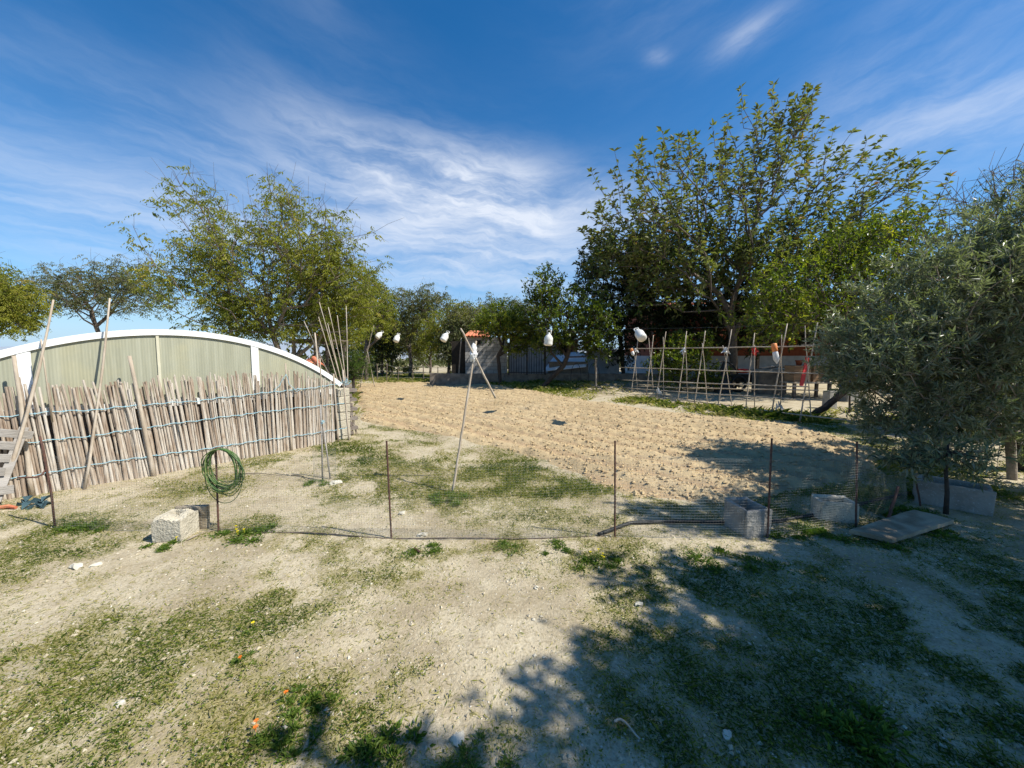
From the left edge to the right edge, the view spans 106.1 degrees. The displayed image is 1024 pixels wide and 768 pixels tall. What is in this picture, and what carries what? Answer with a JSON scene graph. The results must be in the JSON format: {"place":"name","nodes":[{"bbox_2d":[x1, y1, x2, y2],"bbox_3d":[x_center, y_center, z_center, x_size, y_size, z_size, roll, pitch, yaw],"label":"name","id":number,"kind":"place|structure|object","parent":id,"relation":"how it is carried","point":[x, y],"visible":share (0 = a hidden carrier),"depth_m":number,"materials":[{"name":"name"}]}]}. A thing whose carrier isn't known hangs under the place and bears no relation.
{"place":"outdoors","nodes":[
{"label":"outdoors","id":0,"kind":"place"},
{"bbox_2d":[0,342,977,358],"bbox_3d":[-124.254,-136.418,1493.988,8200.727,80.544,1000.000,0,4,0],"label":"hills","id":1,"kind":"structure","parent":0,"point":[284,347],"depth_m":1153.72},
{"bbox_2d":[0,359,1023,767],"bbox_3d":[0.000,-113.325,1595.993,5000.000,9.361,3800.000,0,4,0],"label":"ground","id":2,"kind":"structure","parent":0,"point":[470,667],"depth_m":2.37,"materials":[{"name":"soil"}]},
{"bbox_2d":[0,427,34,502],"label":"wooden pallet","id":3,"kind":"object","parent":2,"relation":"on","point":[6,470],"visible":0.98,"depth_m":4.08,"materials":[{"name":"grey wood"}]},
{"bbox_2d":[8,300,54,484],"bbox_3d":[-5.302,0.086,4.227,0.040,2.069,0.557,1,4,9],"label":"forked pole","id":4,"kind":"object","parent":2,"relation":"on","point":[23,426],"visible":0.91,"depth_m":4.25,"materials":[{"name":"wood"}]},
{"bbox_2d":[0,251,65,341],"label":"feathery tree","id":5,"kind":"object","parent":2,"relation":"on","point":[18,303],"visible":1,"depth_m":16.09,"materials":[{"name":"green plant"}]},
{"bbox_2d":[16,495,50,509],"bbox_3d":[-5.045,1.262,4.096,0.384,0.148,0.242,2,5,26],"label":"blue rag","id":6,"kind":"object","parent":2,"relation":"on","point":[42,502],"visible":0.94,"depth_m":4.08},
{"bbox_2d":[17,436,55,525],"bbox_3d":[-4.329,0.929,3.497,0.073,0.893,0.198,3,5,30],"label":"bent rebar","id":7,"kind":"object","parent":2,"relation":"on","point":[46,471],"visible":0.94,"depth_m":3.55,"materials":[{"name":"metal"}]},
{"bbox_2d":[40,339,53,422],"bbox_3d":[-5.299,-0.031,4.391,0.024,0.953,0.044,3,5,35],"label":"thin cane","id":8,"kind":"object","parent":2,"relation":"on","point":[49,400],"visible":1,"depth_m":4.39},
{"bbox_2d":[52,517,109,534],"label":"weed clump","id":9,"kind":"object","parent":2,"relation":"on","point":[86,527],"visible":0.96,"depth_m":3.55,"materials":[{"name":"green plant"}]},
{"bbox_2d":[83,298,110,489],"bbox_3d":[-5.084,0.097,4.717,0.036,2.326,0.436,1,4,7],"label":"leaning pole","id":10,"kind":"object","parent":2,"relation":"on","point":[95,416],"visible":1,"depth_m":4.72,"materials":[{"name":"wood"}]},
{"bbox_2d":[21,254,188,331],"bbox_3d":[-20.830,-3.269,19.658,8.309,7.009,4.778,0,4,0],"label":"feathery tree","id":11,"kind":"object","parent":2,"relation":"on","point":[98,292],"visible":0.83,"depth_m":19.19,"materials":[{"name":"green plant"}]},
{"bbox_2d":[139,536,184,552],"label":"weed clump","id":12,"kind":"object","parent":2,"relation":"on","point":[163,547],"visible":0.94,"depth_m":3.23,"materials":[{"name":"green plant"}]},
{"bbox_2d":[0,356,349,500],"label":"cane fence","id":13,"kind":"object","parent":2,"relation":"on","point":[129,443],"visible":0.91,"depth_m":5.16,"materials":[{"name":"wood"}]},
{"bbox_2d":[151,508,199,542],"bbox_3d":[-2.975,1.263,3.412,0.232,0.245,0.222,0,4,-5],"label":"broken block","id":14,"kind":"object","parent":2,"relation":"on","point":[181,524],"depth_m":3.32,"materials":[{"name":"concrete"}]},
{"bbox_2d":[0,329,357,485],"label":"greenhouse","id":15,"kind":"object","parent":2,"relation":"on","point":[73,361],"visible":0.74,"depth_m":5.27,"materials":[{"name":"white paint"}]},
{"bbox_2d":[175,504,209,528],"bbox_3d":[-2.959,1.238,3.567,0.277,0.227,0.055,-1,4,-7],"label":"cinder block","id":16,"kind":"object","parent":2,"relation":"on","point":[205,519],"visible":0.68,"depth_m":3.56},
{"bbox_2d":[171,224,276,340],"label":"feathery tree","id":17,"kind":"object","parent":2,"relation":"on","point":[223,294],"visible":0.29,"depth_m":14.33,"materials":[{"name":"green plant"}]},
{"bbox_2d":[221,649,257,668],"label":"weed clump","id":18,"kind":"object","parent":2,"relation":"on","point":[241,657],"visible":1,"depth_m":2.00,"materials":[{"name":"green plant"}]},
{"bbox_2d":[204,522,281,546],"bbox_3d":[-2.417,1.308,3.418,0.627,0.102,0.477,0,4,0],"label":"weed clump","id":19,"kind":"object","parent":2,"relation":"on","point":[246,531],"visible":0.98,"depth_m":3.43,"materials":[{"name":"green plant"}]},
{"bbox_2d":[104,159,399,354],"bbox_3d":[-8.614,-3.570,13.528,9.663,8.544,5.315,0,4,0],"label":"feathery tree","id":20,"kind":"object","parent":2,"relation":"on","point":[271,243],"visible":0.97,"depth_m":13.32,"materials":[{"name":"green plant"}]},
{"bbox_2d":[228,707,332,767],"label":"weed clump","id":21,"kind":"object","parent":2,"relation":"on","point":[286,739],"visible":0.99,"depth_m":1.60,"materials":[{"name":"green plant"}]},
{"bbox_2d":[276,690,298,712],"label":"weed clump","id":22,"kind":"object","parent":2,"relation":"on","point":[288,700],"visible":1,"depth_m":1.77,"materials":[{"name":"green plant"}]},
{"bbox_2d":[303,479,328,486],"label":"weed clump","id":23,"kind":"object","parent":2,"relation":"on","point":[309,482],"visible":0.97,"depth_m":4.76,"materials":[{"name":"green plant"}]},
{"bbox_2d":[252,240,380,356],"bbox_3d":[-7.667,-2.783,15.461,5.026,6.631,4.020,0,4,0],"label":"feathery tree","id":24,"kind":"object","parent":2,"relation":"on","point":[299,353],"visible":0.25,"depth_m":15.02,"materials":[{"name":"green plant"}]},
{"bbox_2d":[274,682,358,725],"bbox_3d":[-0.893,1.455,1.764,0.326,0.043,0.231,0,4,0],"label":"weed clump","id":25,"kind":"object","parent":2,"relation":"on","point":[315,694],"visible":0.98,"depth_m":1.77,"materials":[{"name":"green plant"}]},
{"bbox_2d":[282,204,352,367],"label":"feathery tree","id":26,"kind":"object","parent":2,"relation":"on","point":[312,311],"visible":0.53,"depth_m":14.28,"materials":[{"name":"green plant"}]},
{"bbox_2d":[289,334,348,381],"bbox_3d":[-8.859,-1.006,17.875,1.845,2.642,2.400,0,4,0],"label":"pergola","id":27,"kind":"object","parent":2,"relation":"on","point":[326,351],"visible":0.23,"depth_m":16.98,"materials":[{"name":"brown wood"}]},
{"bbox_2d":[313,404,335,481],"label":"staked sapling","id":28,"kind":"object","parent":2,"relation":"on","point":[321,448],"visible":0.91,"depth_m":4.87,"materials":[{"name":"plant"}]},
{"bbox_2d":[320,320,352,379],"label":"evergreen tree","id":29,"kind":"object","parent":2,"relation":"on","point":[336,353],"visible":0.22,"depth_m":19.66,"materials":[{"name":"green plant"}]},
{"bbox_2d":[319,302,356,434],"bbox_3d":[-3.293,-0.153,7.376,0.666,2.733,0.036,-4,6,-43],"label":"cane","id":30,"kind":"object","parent":2,"relation":"on","point":[335,359],"visible":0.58,"depth_m":7.27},
{"bbox_2d":[339,309,399,374],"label":"feathery tree","id":31,"kind":"object","parent":2,"relation":"on","point":[360,346],"visible":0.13,"depth_m":30.10,"materials":[{"name":"green plant"}]},
{"bbox_2d":[344,261,404,379],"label":"feathery tree","id":32,"kind":"object","parent":2,"relation":"on","point":[382,327],"visible":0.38,"depth_m":23.57,"materials":[{"name":"green plant"}]},
{"bbox_2d":[368,312,401,375],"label":"evergreen tree","id":33,"kind":"object","parent":2,"relation":"on","point":[388,348],"visible":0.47,"depth_m":26.67,"materials":[{"name":"green plant"}]},
{"bbox_2d":[334,715,436,767],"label":"weed clump","id":34,"kind":"object","parent":2,"relation":"on","point":[368,749],"visible":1,"depth_m":1.56,"materials":[{"name":"green plant"}]},
{"bbox_2d":[370,310,428,373],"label":"feathery tree","id":35,"kind":"object","parent":2,"relation":"on","point":[416,348],"visible":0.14,"depth_m":32.54,"materials":[{"name":"green plant"}]},
{"bbox_2d":[365,363,449,380],"bbox_3d":[-6.183,-0.683,23.515,5.539,1.175,0.052,0,4,0],"label":"wire fence","id":36,"kind":"object","parent":2,"relation":"on","point":[412,377],"visible":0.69,"depth_m":23.50,"materials":[{"name":"grey metal"}]},
{"bbox_2d":[371,281,458,376],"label":"feathery tree","id":37,"kind":"object","parent":2,"relation":"on","point":[425,295],"visible":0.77,"depth_m":26.35,"materials":[{"name":"green plant"}]},
{"bbox_2d":[397,540,443,562],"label":"weed clump","id":38,"kind":"object","parent":2,"relation":"on","point":[412,551],"visible":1,"depth_m":3.13,"materials":[{"name":"green plant"}]},
{"bbox_2d":[397,311,444,371],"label":"feathery tree","id":39,"kind":"object","parent":2,"relation":"on","point":[424,357],"visible":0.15,"depth_m":33.60,"materials":[{"name":"green plant"}]},
{"bbox_2d":[409,299,484,372],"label":"feathery tree","id":40,"kind":"object","parent":2,"relation":"on","point":[428,339],"visible":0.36,"depth_m":25.13,"materials":[{"name":"green plant"}]},
{"bbox_2d":[423,489,472,506],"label":"weed clump","id":41,"kind":"object","parent":2,"relation":"on","point":[436,494],"visible":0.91,"depth_m":4.21,"materials":[{"name":"green plant"}]},
{"bbox_2d":[286,340,620,375],"bbox_3d":[-14.927,-4.492,60.883,90.836,4.271,68.823,0,4,0],"label":"scrub","id":42,"kind":"object","parent":2,"relation":"on","point":[401,363],"visible":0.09,"depth_m":38.48,"materials":[{"name":"green plant"}]},
{"bbox_2d":[431,296,481,366],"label":"feathery tree","id":43,"kind":"object","parent":2,"relation":"on","point":[457,335],"visible":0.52,"depth_m":24.09,"materials":[{"name":"green plant"}]},
{"bbox_2d":[450,730,464,746],"bbox_3d":[-0.224,1.474,1.601,0.060,0.036,0.070,-2,5,-25],"label":"stone","id":44,"kind":"object","parent":2,"relation":"on","point":[456,738],"visible":0.97,"depth_m":1.59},
{"bbox_2d":[451,328,495,491],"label":"crossed poles","id":45,"kind":"object","parent":2,"relation":"on","point":[473,352],"visible":0.98,"depth_m":4.51,"materials":[{"name":"wood"}]},
{"bbox_2d":[50,438,906,539],"bbox_3d":[0.058,0.948,3.492,8.543,1.009,0.749,0,4,-4],"label":"wire fence","id":46,"kind":"object","parent":2,"relation":"on","point":[614,497],"visible":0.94,"depth_m":3.35,"materials":[{"name":"metal"}]},
{"bbox_2d":[201,448,244,502],"bbox_3d":[-2.599,0.836,3.477,0.401,0.515,0.073,0,4,-2],"label":"hose coil","id":47,"kind":"object","parent":46,"relation":"hanging from","point":[207,468],"visible":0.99,"depth_m":3.46,"materials":[{"name":"rubber"}]},
{"bbox_2d":[451,330,506,379],"bbox_3d":[-1.798,-1.554,22.146,3.038,3.238,2.900,0,4,0],"label":"block hut","id":48,"kind":"object","parent":2,"relation":"on","point":[486,357],"visible":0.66,"depth_m":20.98,"materials":[{"name":"concrete"}]},
{"bbox_2d":[451,341,464,373],"bbox_3d":[-2.934,-1.165,21.974,0.766,2.488,1.600,0,4,0],"label":"doorway","id":49,"kind":"structure","parent":48,"relation":"in","point":[455,345],"depth_m":21.15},
{"bbox_2d":[434,724,526,767],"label":"weed clump","id":50,"kind":"object","parent":2,"relation":"on","point":[462,760],"visible":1,"depth_m":1.51,"materials":[{"name":"green plant"}]},
{"bbox_2d":[492,539,526,557],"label":"weed clump","id":51,"kind":"object","parent":2,"relation":"on","point":[506,547],"visible":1,"depth_m":3.18,"materials":[{"name":"green plant"}]},
{"bbox_2d":[0,371,1023,767],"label":"grass","id":52,"kind":"structure","parent":2,"relation":"on","point":[742,411],"depth_m":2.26,"materials":[{"name":"plant"}]},
{"bbox_2d":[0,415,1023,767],"bbox_3d":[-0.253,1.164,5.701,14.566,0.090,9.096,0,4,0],"label":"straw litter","id":53,"kind":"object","parent":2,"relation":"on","point":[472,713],"visible":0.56,"depth_m":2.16,"materials":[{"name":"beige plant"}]},
{"bbox_2d":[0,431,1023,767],"bbox_3d":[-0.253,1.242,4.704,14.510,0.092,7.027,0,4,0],"label":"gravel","id":54,"kind":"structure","parent":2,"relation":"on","point":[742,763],"depth_m":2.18,"materials":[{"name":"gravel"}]},
{"bbox_2d":[471,292,555,329],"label":"feathery tree","id":55,"kind":"object","parent":2,"relation":"on","point":[497,300],"visible":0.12,"depth_m":29.96,"materials":[{"name":"green plant"}]},
{"bbox_2d":[509,337,577,373],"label":"white shed","id":56,"kind":"structure","parent":2,"relation":"on","point":[550,357],"depth_m":23.06,"materials":[{"name":"grey metal"}]},
{"bbox_2d":[537,537,572,555],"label":"weed clump","id":57,"kind":"object","parent":2,"relation":"on","point":[559,546],"visible":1,"depth_m":3.16,"materials":[{"name":"green plant"}]},
{"bbox_2d":[430,373,688,385],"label":"wall","id":58,"kind":"structure","parent":2,"relation":"on","point":[437,379],"depth_m":19.89,"materials":[{"name":"concrete"}]},
{"bbox_2d":[508,345,545,374],"bbox_3d":[0.771,-1.244,19.812,1.941,1.552,0.070,0,4,0],"label":"iron railing","id":59,"kind":"object","parent":58,"relation":"on","point":[531,372],"visible":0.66,"depth_m":19.82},
{"bbox_2d":[543,352,587,372],"bbox_3d":[2.947,-0.910,21.141,2.624,1.703,1.300,0,4,0],"label":"white tarpaulin","id":60,"kind":"object","parent":2,"relation":"on","point":[553,365],"visible":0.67,"depth_m":20.75,"materials":[{"name":"plastic"}]},
{"bbox_2d":[517,261,626,387],"bbox_3d":[2.627,-2.544,17.375,5.033,5.889,4.141,0,4,0],"label":"citrus tree","id":61,"kind":"object","parent":2,"relation":"on","point":[592,322],"visible":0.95,"depth_m":16.90,"materials":[{"name":"green plant"}]},
{"bbox_2d":[569,548,624,574],"bbox_3d":[0.634,1.331,2.926,0.448,0.084,0.326,0,4,0],"label":"weed clump","id":62,"kind":"object","parent":2,"relation":"on","point":[597,563],"visible":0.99,"depth_m":2.92,"materials":[{"name":"green plant"}]},
{"bbox_2d":[587,349,619,373],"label":"white wall","id":63,"kind":"structure","parent":2,"relation":"on","point":[601,365],"depth_m":22.49,"materials":[{"name":"paint"}]},
{"bbox_2d":[563,245,669,373],"bbox_3d":[5.778,-3.851,21.157,5.934,7.382,4.113,0,4,0],"label":"evergreen tree","id":64,"kind":"object","parent":2,"relation":"on","point":[621,351],"visible":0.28,"depth_m":20.66,"materials":[{"name":"green plant"}]},
{"bbox_2d":[640,328,733,391],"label":"citrus tree","id":65,"kind":"object","parent":2,"relation":"on","point":[677,356],"visible":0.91,"depth_m":16.24,"materials":[{"name":"green plant"}]},
{"bbox_2d":[713,361,732,392],"bbox_3d":[8.806,-0.294,16.023,0.698,1.300,0.709,0,4,0],"label":"black cover","id":66,"kind":"object","parent":2,"relation":"on","point":[725,380],"visible":0.63,"depth_m":15.84,"materials":[{"name":"plastic"}]},
{"bbox_2d":[722,729,731,740],"bbox_3d":[0.902,1.475,1.622,0.039,0.023,0.051,3,5,30],"label":"stone","id":67,"kind":"object","parent":2,"relation":"on","point":[726,732],"visible":1,"depth_m":1.61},
{"bbox_2d":[620,322,845,421],"bbox_3d":[6.134,-0.550,12.701,0.525,2.562,9.411,-1,4,-14],"label":"cane trellis","id":68,"kind":"object","parent":2,"relation":"on","point":[726,349],"visible":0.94,"depth_m":11.43,"materials":[{"name":"brown wood"}]},
{"bbox_2d":[771,343,778,363],"bbox_3d":[6.626,-0.767,9.707,0.194,0.523,0.135,2,5,26],"label":"plastic bottle","id":69,"kind":"object","parent":68,"relation":"hanging from","point":[774,348],"visible":1,"depth_m":9.66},
{"bbox_2d":[673,543,795,578],"bbox_3d":[1.681,1.341,2.928,0.867,0.061,0.519,0,4,0],"label":"weed clump","id":70,"kind":"object","parent":2,"relation":"on","point":[698,556],"visible":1,"depth_m":2.90,"materials":[{"name":"green plant"}]},
{"bbox_2d":[723,497,772,538],"bbox_3d":[2.112,1.198,3.466,0.253,0.261,0.313,-1,4,-8],"label":"hollow block","id":71,"kind":"object","parent":2,"relation":"on","point":[751,516],"depth_m":3.36,"materials":[{"name":"grey concrete"}]},
{"bbox_2d":[610,263,894,373],"bbox_3d":[12.557,-3.232,20.155,14.988,6.334,4.342,0,4,0],"label":"evergreen tree","id":72,"kind":"object","parent":2,"relation":"on","point":[661,326],"visible":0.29,"depth_m":19.67,"materials":[{"name":"green plant"}]},
{"bbox_2d":[597,491,910,535],"bbox_3d":[2.687,1.285,3.826,3.987,0.069,0.352,-1,4,-14],"label":"black pipe","id":73,"kind":"object","parent":2,"relation":"on","point":[609,530],"visible":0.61,"depth_m":3.61,"materials":[{"name":"plastic"}]},
{"bbox_2d":[729,366,783,391],"bbox_3d":[10.341,-0.218,16.530,2.313,1.102,0.720,0,4,0],"label":"garden tiller","id":74,"kind":"object","parent":2,"relation":"on","point":[737,378],"visible":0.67,"depth_m":16.32,"materials":[{"name":"black plastic"}]},
{"bbox_2d":[624,302,894,380],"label":"terracotta house","id":75,"kind":"structure","parent":2,"relation":"on","point":[765,359],"depth_m":23.93,"materials":[{"name":"ceramic"}]},
{"bbox_2d":[572,78,958,386],"bbox_3d":[10.893,-6.447,17.492,15.977,13.422,6.676,0,4,0],"label":"broadleaf tree","id":76,"kind":"object","parent":2,"relation":"on","point":[639,254],"visible":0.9,"depth_m":16.75,"materials":[{"name":"green plant"}]},
{"bbox_2d":[750,369,786,394],"bbox_3d":[10.446,-0.084,15.638,1.258,1.037,0.610,0,4,0],"label":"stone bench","id":77,"kind":"object","parent":2,"relation":"on","point":[761,378],"visible":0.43,"depth_m":15.41,"materials":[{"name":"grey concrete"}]},
{"bbox_2d":[759,498,815,519],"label":"weed clump","id":78,"kind":"object","parent":2,"relation":"on","point":[794,513],"visible":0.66,"depth_m":3.89,"materials":[{"name":"green plant"}]},
{"bbox_2d":[764,521,842,542],"bbox_3d":[2.486,1.292,3.400,0.672,0.059,0.409,0,4,0],"label":"weed clump","id":79,"kind":"object","parent":2,"relation":"on","point":[808,530],"visible":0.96,"depth_m":3.38,"materials":[{"name":"green plant"}]},
{"bbox_2d":[799,357,809,385],"bbox_3d":[10.460,-0.447,13.780,0.562,1.072,0.089,-3,5,-34],"label":"red board","id":80,"kind":"object","parent":2,"relation":"on","point":[803,376],"visible":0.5,"depth_m":13.75,"materials":[{"name":"paint"}]},
{"bbox_2d":[779,381,831,398],"bbox_3d":[11.011,0.212,14.457,1.488,0.621,0.754,0,4,0],"label":"work table","id":81,"kind":"object","parent":2,"relation":"on","point":[816,385],"visible":0.66,"depth_m":14.18,"materials":[{"name":"grey wood"}]},
{"bbox_2d":[784,373,810,381],"bbox_3d":[10.672,-0.240,14.422,0.625,0.290,0.519,0,4,0],"label":"slatted crate","id":82,"kind":"object","parent":81,"relation":"on","point":[793,377],"visible":0.81,"depth_m":14.18,"materials":[{"name":"brown wood"}]},
{"bbox_2d":[784,365,810,372],"bbox_3d":[10.672,-0.550,14.399,0.626,0.290,0.519,0,4,0],"label":"slatted crate","id":83,"kind":"object","parent":82,"relation":"on","point":[793,368],"visible":0.71,"depth_m":14.39,"materials":[{"name":"brown wood"}]},
{"bbox_2d":[811,373,829,381],"bbox_3d":[11.394,-0.240,14.422,0.625,0.290,0.519,0,4,0],"label":"slatted crate","id":84,"kind":"object","parent":81,"relation":"on","point":[814,377],"visible":0.53,"depth_m":14.17,"materials":[{"name":"brown wood"}]},
{"bbox_2d":[788,523,863,547],"bbox_3d":[2.655,1.300,3.350,0.524,0.044,0.447,0,4,0],"label":"weed clump","id":85,"kind":"object","parent":2,"relation":"on","point":[831,536],"visible":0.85,"depth_m":3.29,"materials":[{"name":"green plant"}]},
{"bbox_2d":[811,387,852,415],"bbox_3d":[8.219,0.394,9.809,1.061,0.986,0.192,1,4,12],"label":"leaning log","id":86,"kind":"object","parent":2,"relation":"on","point":[829,404],"visible":0.55,"depth_m":9.78,"materials":[{"name":"brown wood"}]},
{"bbox_2d":[811,494,858,523],"bbox_3d":[3.094,1.204,3.705,0.320,0.214,0.237,1,4,10],"label":"hollow block","id":87,"kind":"object","parent":2,"relation":"on","point":[831,505],"depth_m":3.63,"materials":[{"name":"concrete"}]},
{"bbox_2d":[719,204,967,354],"bbox_3d":[11.883,-2.825,13.948,8.351,6.981,4.617,0,4,0],"label":"citrus tree","id":88,"kind":"object","parent":2,"relation":"on","point":[856,260],"visible":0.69,"depth_m":13.33,"materials":[{"name":"green plant"}]},
{"bbox_2d":[794,684,919,767],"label":"weed clump","id":89,"kind":"object","parent":2,"relation":"on","point":[850,722],"visible":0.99,"depth_m":1.64,"materials":[{"name":"green plant"}]},
{"bbox_2d":[873,541,912,553],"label":"weed clump","id":90,"kind":"object","parent":2,"relation":"on","point":[883,544],"visible":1,"depth_m":3.14,"materials":[{"name":"green plant"}]},
{"bbox_2d":[887,486,899,517],"bbox_3d":[3.605,1.176,3.657,0.241,0.394,0.029,-2,5,-26],"label":"short stake","id":91,"kind":"object","parent":2,"relation":"on","point":[893,501],"visible":0.73,"depth_m":3.66,"materials":[{"name":"wood"}]},
{"bbox_2d":[859,499,937,517],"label":"weed clump","id":92,"kind":"object","parent":2,"relation":"on","point":[898,508],"visible":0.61,"depth_m":3.94,"materials":[{"name":"green plant"}]},
{"bbox_2d":[849,510,953,542],"bbox_3d":[3.543,1.288,3.505,1.228,0.061,0.268,-2,5,-22],"label":"stone slab","id":93,"kind":"object","parent":2,"relation":"on","point":[901,526],"depth_m":3.45,"materials":[{"name":"stone"}]},
{"bbox_2d":[802,167,1023,491],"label":"olive tree","id":94,"kind":"object","parent":2,"relation":"on","point":[961,329],"visible":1,"depth_m":4.65,"materials":[{"name":"green plant"}]},
{"bbox_2d":[866,430,1022,514],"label":"shrub","id":95,"kind":"object","parent":2,"relation":"on","point":[933,456],"visible":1,"depth_m":3.86,"materials":[{"name":"green plant"}]},
{"bbox_2d":[870,223,1023,438],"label":"evergreen tree","id":96,"kind":"object","parent":2,"relation":"on","point":[961,429],"visible":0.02,"depth_m":7.73,"materials":[{"name":"green plant"}]},
{"bbox_2d":[923,528,971,542],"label":"weed clump","id":97,"kind":"object","parent":2,"relation":"on","point":[944,534],"visible":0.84,"depth_m":3.39,"materials":[{"name":"green plant"}]},
{"bbox_2d":[912,473,996,516],"bbox_3d":[4.692,1.184,4.115,0.557,0.310,0.334,4,6,43],"label":"stone trough","id":98,"kind":"object","parent":2,"relation":"on","point":[966,496],"visible":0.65,"depth_m":3.99,"materials":[{"name":"grey concrete"}]},
{"bbox_2d":[898,144,1023,330],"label":"spindly tree","id":99,"kind":"object","parent":2,"relation":"on","point":[1000,181],"visible":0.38,"depth_m":8.25,"materials":[{"name":"green plant"}]},
{"bbox_2d":[0,0,1023,348],"label":"sky","id":100,"kind":"structure","parent":0,"point":[478,126],"materials":[{"name":"blue"}]},
{"bbox_2d":[356,382,882,503],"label":"ploughed field","id":101,"kind":"structure","parent":0,"point":[551,420],"depth_m":7.21,"materials":[{"name":"soil"}]},
{"bbox_2d":[326,346,376,393],"bbox_3d":[-6.201,-0.456,14.943,1.812,2.092,1.632,0,4,0],"label":"shrub","id":102,"kind":"object","parent":101,"relation":"on","point":[353,372],"visible":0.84,"depth_m":14.78,"materials":[{"name":"green plant"}]},
{"bbox_2d":[468,299,556,385],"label":"citrus tree","id":103,"kind":"object","parent":101,"relation":"on","point":[504,324],"visible":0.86,"depth_m":18.40,"materials":[{"name":"green plant"}]},
{"bbox_2d":[356,381,878,503],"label":"earth clods","id":104,"kind":"object","parent":101,"relation":"on","point":[697,469],"visible":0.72,"depth_m":6.80,"materials":[{"name":"soil"}]},
{"bbox_2d":[822,390,836,408],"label":"block pier","id":105,"kind":"structure","parent":0,"point":[827,395],"depth_m":11.38,"materials":[{"name":"grey concrete"}]},
{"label":"string line","id":106,"kind":"object","parent":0,"visible":0},
{"bbox_2d":[544,330,552,345],"bbox_3d":[0.919,-1.169,9.741,0.230,0.415,0.227,0,4,0],"label":"plastic jug","id":107,"kind":"object","parent":106,"relation":"hanging from","point":[548,339],"visible":1,"depth_m":9.67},
{"bbox_2d":[633,327,646,341],"bbox_3d":[2.678,-1.038,8.071,0.210,0.318,0.373,0,4,0],"label":"plastic jug","id":108,"kind":"object","parent":106,"relation":"hanging from","point":[640,335],"visible":1,"depth_m":7.96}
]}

